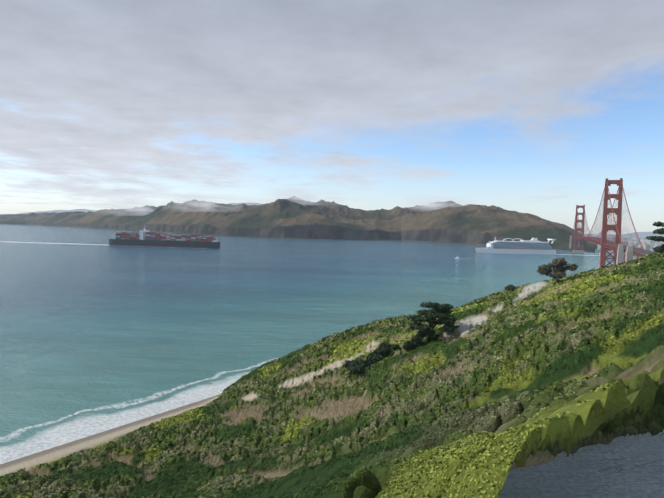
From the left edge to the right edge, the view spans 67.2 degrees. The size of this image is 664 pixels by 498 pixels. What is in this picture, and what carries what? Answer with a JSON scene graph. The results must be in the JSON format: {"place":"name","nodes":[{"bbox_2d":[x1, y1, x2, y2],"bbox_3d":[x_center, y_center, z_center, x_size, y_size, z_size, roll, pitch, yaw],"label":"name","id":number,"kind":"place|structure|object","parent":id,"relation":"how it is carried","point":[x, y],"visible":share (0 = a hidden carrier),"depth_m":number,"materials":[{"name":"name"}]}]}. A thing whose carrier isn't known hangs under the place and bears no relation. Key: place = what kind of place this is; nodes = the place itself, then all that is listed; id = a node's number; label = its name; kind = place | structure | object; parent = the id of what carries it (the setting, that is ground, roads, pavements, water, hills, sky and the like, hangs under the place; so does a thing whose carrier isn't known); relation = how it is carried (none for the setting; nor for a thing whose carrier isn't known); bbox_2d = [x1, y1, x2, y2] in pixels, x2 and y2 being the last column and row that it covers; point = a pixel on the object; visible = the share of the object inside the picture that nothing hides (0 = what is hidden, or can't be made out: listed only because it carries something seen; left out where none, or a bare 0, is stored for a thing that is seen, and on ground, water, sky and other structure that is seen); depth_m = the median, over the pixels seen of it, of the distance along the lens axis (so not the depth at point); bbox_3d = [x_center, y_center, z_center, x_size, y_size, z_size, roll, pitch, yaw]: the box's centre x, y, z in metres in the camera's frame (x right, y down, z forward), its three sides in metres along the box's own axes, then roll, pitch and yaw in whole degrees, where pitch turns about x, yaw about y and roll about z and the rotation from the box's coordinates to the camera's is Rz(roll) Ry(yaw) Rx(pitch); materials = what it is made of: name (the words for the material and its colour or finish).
{"place":"outdoors","nodes":[
{"label":"outdoors","id":0,"kind":"place"},
{"bbox_2d":[0,203,261,214],"bbox_3d":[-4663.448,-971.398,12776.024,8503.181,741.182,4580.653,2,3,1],"label":"ridge","id":1,"kind":"structure","parent":0,"point":[74,210],"depth_m":13157.64,"materials":[{"name":"grey"}]},
{"bbox_2d":[180,195,215,208],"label":"cloud","id":2,"kind":"structure","parent":0,"point":[207,204],"depth_m":4128.56,"materials":[{"name":"white"}]},
{"bbox_2d":[0,198,596,251],"bbox_3d":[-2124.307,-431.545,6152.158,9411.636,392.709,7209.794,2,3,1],"label":"hills","id":3,"kind":"structure","parent":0,"point":[291,218],"depth_m":3977.77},
{"bbox_2d":[113,201,164,212],"bbox_3d":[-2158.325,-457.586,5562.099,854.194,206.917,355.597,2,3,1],"label":"cloud","id":4,"kind":"structure","parent":3,"relation":"on","point":[141,209],"depth_m":5545.58,"materials":[{"name":"white"}]},
{"bbox_2d":[418,199,448,208],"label":"cloud","id":5,"kind":"structure","parent":3,"relation":"on","point":[432,204],"depth_m":4384.39,"materials":[{"name":"white"}]},
{"bbox_2d":[283,189,317,201],"bbox_3d":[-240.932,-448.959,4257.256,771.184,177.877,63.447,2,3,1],"label":"cloud","id":6,"kind":"structure","parent":0,"point":[307,198],"depth_m":4255.49,"materials":[{"name":"white"}]},
{"bbox_2d":[0,224,663,497],"bbox_3d":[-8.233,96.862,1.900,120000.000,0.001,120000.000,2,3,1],"label":"sea","id":7,"kind":"structure","parent":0,"point":[96,339],"depth_m":529.85,"materials":[{"name":"liquid"}]},
{"bbox_2d":[0,241,102,244],"bbox_3d":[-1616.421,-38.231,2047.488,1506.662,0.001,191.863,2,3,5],"label":"ship wake","id":8,"kind":"object","parent":7,"relation":"on","point":[51,243],"visible":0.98,"depth_m":2000.37,"materials":[{"name":"white liquid"}]},
{"bbox_2d":[109,239,219,247],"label":"container ship","id":9,"kind":"object","parent":7,"relation":"on","point":[139,242],"visible":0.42,"depth_m":1927.88,"materials":[{"name":"black metal"}]},
{"bbox_2d":[112,245,197,247],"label":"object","id":10,"kind":"object","parent":9,"relation":"attached to","point":[154,246],"visible":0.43,"depth_m":1929.42,"materials":[{"name":"red metal"}]},
{"bbox_2d":[116,232,213,239],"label":"container stack","id":11,"kind":"object","parent":9,"relation":"on","point":[166,237],"visible":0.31,"depth_m":1926.34,"materials":[{"name":"grey"}]},
{"bbox_2d":[116,232,213,239],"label":"container stack","id":12,"kind":"object","parent":9,"relation":"on","point":[154,238],"visible":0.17,"depth_m":1932.58,"materials":[{"name":"blue"}]},
{"bbox_2d":[116,232,214,240],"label":"container stack","id":13,"kind":"object","parent":9,"relation":"on","point":[135,238],"visible":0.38,"depth_m":1933.60,"materials":[{"name":"red metal"}]},
{"bbox_2d":[116,233,214,240],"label":"container stack","id":14,"kind":"object","parent":9,"relation":"on","point":[171,237],"visible":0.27,"depth_m":1924.41,"materials":[{"name":"green"}]},
{"bbox_2d":[130,232,213,240],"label":"container stack","id":15,"kind":"object","parent":9,"relation":"on","point":[175,236],"visible":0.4,"depth_m":1923.92,"materials":[{"name":"brown metal"}]},
{"bbox_2d":[140,225,217,241],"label":"ship superstructure","id":16,"kind":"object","parent":9,"relation":"on","point":[142,233],"depth_m":1936.81,"materials":[{"name":"white metal"}]},
{"bbox_2d":[120,232,211,241],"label":"container stack","id":17,"kind":"object","parent":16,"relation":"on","point":[124,235],"visible":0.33,"depth_m":1929.43,"materials":[{"name":"red metal"}]},
{"bbox_2d":[120,234,214,240],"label":"container stack","id":18,"kind":"object","parent":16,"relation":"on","point":[199,237],"visible":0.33,"depth_m":1926.20,"materials":[{"name":"grey"}]},
{"bbox_2d":[475,248,555,254],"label":"cruise ship","id":19,"kind":"object","parent":7,"relation":"on","point":[514,251],"visible":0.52,"depth_m":2140.64,"materials":[{"name":"white metal"}]},
{"bbox_2d":[486,237,555,248],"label":"cruise ship decks","id":20,"kind":"object","parent":19,"relation":"on","point":[531,241],"visible":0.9,"depth_m":2145.27,"materials":[{"name":"white metal"}]},
{"bbox_2d":[485,242,551,249],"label":"cruise ship balconies","id":21,"kind":"structure","parent":20,"relation":"attached to","point":[521,244],"depth_m":2139.31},
{"bbox_2d":[569,236,650,268],"bbox_3d":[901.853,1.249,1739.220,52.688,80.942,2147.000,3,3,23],"label":"bridge piers","id":22,"kind":"structure","parent":7,"relation":"on","point":[628,254],"depth_m":897.56,"materials":[{"name":"concrete"}]},
{"bbox_2d":[572,178,653,267],"bbox_3d":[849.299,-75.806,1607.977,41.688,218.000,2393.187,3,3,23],"label":"suspension bridge","id":23,"kind":"structure","parent":22,"relation":"on","point":[605,228],"depth_m":1214.92,"materials":[{"name":"red metal"}]},
{"bbox_2d":[589,237,654,254],"bbox_3d":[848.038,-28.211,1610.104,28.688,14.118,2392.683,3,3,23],"label":"bridge roadway","id":24,"kind":"structure","parent":23,"relation":"attached to","point":[647,252],"depth_m":882.48,"materials":[{"name":"red metal"}]},
{"bbox_2d":[0,253,663,497],"bbox_3d":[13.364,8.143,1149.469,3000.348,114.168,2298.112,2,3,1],"label":"hillside","id":25,"kind":"structure","parent":0,"point":[634,405],"depth_m":141.57,"materials":[{"name":"green plant"}]},
{"bbox_2d":[0,251,663,497],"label":"hillside vegetation","id":26,"kind":"object","parent":25,"relation":"on","point":[472,444],"visible":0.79,"depth_m":156.74,"materials":[{"name":"green plant"}]},
{"bbox_2d":[342,359,370,374],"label":"dark shrub","id":27,"kind":"object","parent":25,"relation":"on","point":[357,365],"visible":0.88,"depth_m":195.52,"materials":[{"name":"green plant"}]},
{"bbox_2d":[366,350,385,361],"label":"dark shrub","id":28,"kind":"object","parent":25,"relation":"on","point":[374,355],"visible":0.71,"depth_m":198.60,"materials":[{"name":"green plant"}]},
{"bbox_2d":[376,342,399,353],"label":"dark shrub","id":29,"kind":"object","parent":25,"relation":"on","point":[384,347],"visible":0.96,"depth_m":200.47,"materials":[{"name":"green plant"}]},
{"bbox_2d":[402,340,422,349],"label":"dark shrub","id":30,"kind":"object","parent":25,"relation":"on","point":[408,345],"visible":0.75,"depth_m":193.40,"materials":[{"name":"green plant"}]},
{"bbox_2d":[406,301,458,341],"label":"cypress tree","id":31,"kind":"object","parent":25,"relation":"on","point":[442,311],"visible":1,"depth_m":192.30,"materials":[{"name":"green plant"}]},
{"bbox_2d":[504,284,515,290],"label":"ridge shrub","id":32,"kind":"object","parent":25,"relation":"on","point":[509,287],"visible":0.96,"depth_m":429.01,"materials":[{"name":"green plant"}]},
{"bbox_2d":[536,258,578,282],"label":"ridge tree","id":33,"kind":"object","parent":25,"relation":"on","point":[558,264],"visible":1,"depth_m":394.86,"materials":[{"name":"green plant"}]},
{"bbox_2d":[645,221,663,252],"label":"cypress","id":34,"kind":"object","parent":25,"relation":"on","point":[659,249],"visible":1,"depth_m":353.60,"materials":[{"name":"green plant"}]},
{"bbox_2d":[0,0,663,234],"label":"sky","id":35,"kind":"structure","parent":0,"point":[523,106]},
{"bbox_2d":[606,237,663,256],"bbox_3d":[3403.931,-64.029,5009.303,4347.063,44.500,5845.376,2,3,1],"label":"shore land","id":36,"kind":"structure","parent":0,"point":[626,243],"depth_m":4690.94,"materials":[{"name":"grey"}]},
{"bbox_2d":[595,237,663,255],"bbox_3d":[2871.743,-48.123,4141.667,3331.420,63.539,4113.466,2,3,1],"label":"city buildings","id":37,"kind":"structure","parent":36,"relation":"on","point":[652,244],"depth_m":4131.66,"materials":[{"name":"grey"}]},
{"bbox_2d":[607,232,663,237],"bbox_3d":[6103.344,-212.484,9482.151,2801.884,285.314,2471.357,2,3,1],"label":"ridge","id":38,"kind":"structure","parent":0,"point":[641,234],"depth_m":9717.55,"materials":[{"name":"grey"}]}
]}

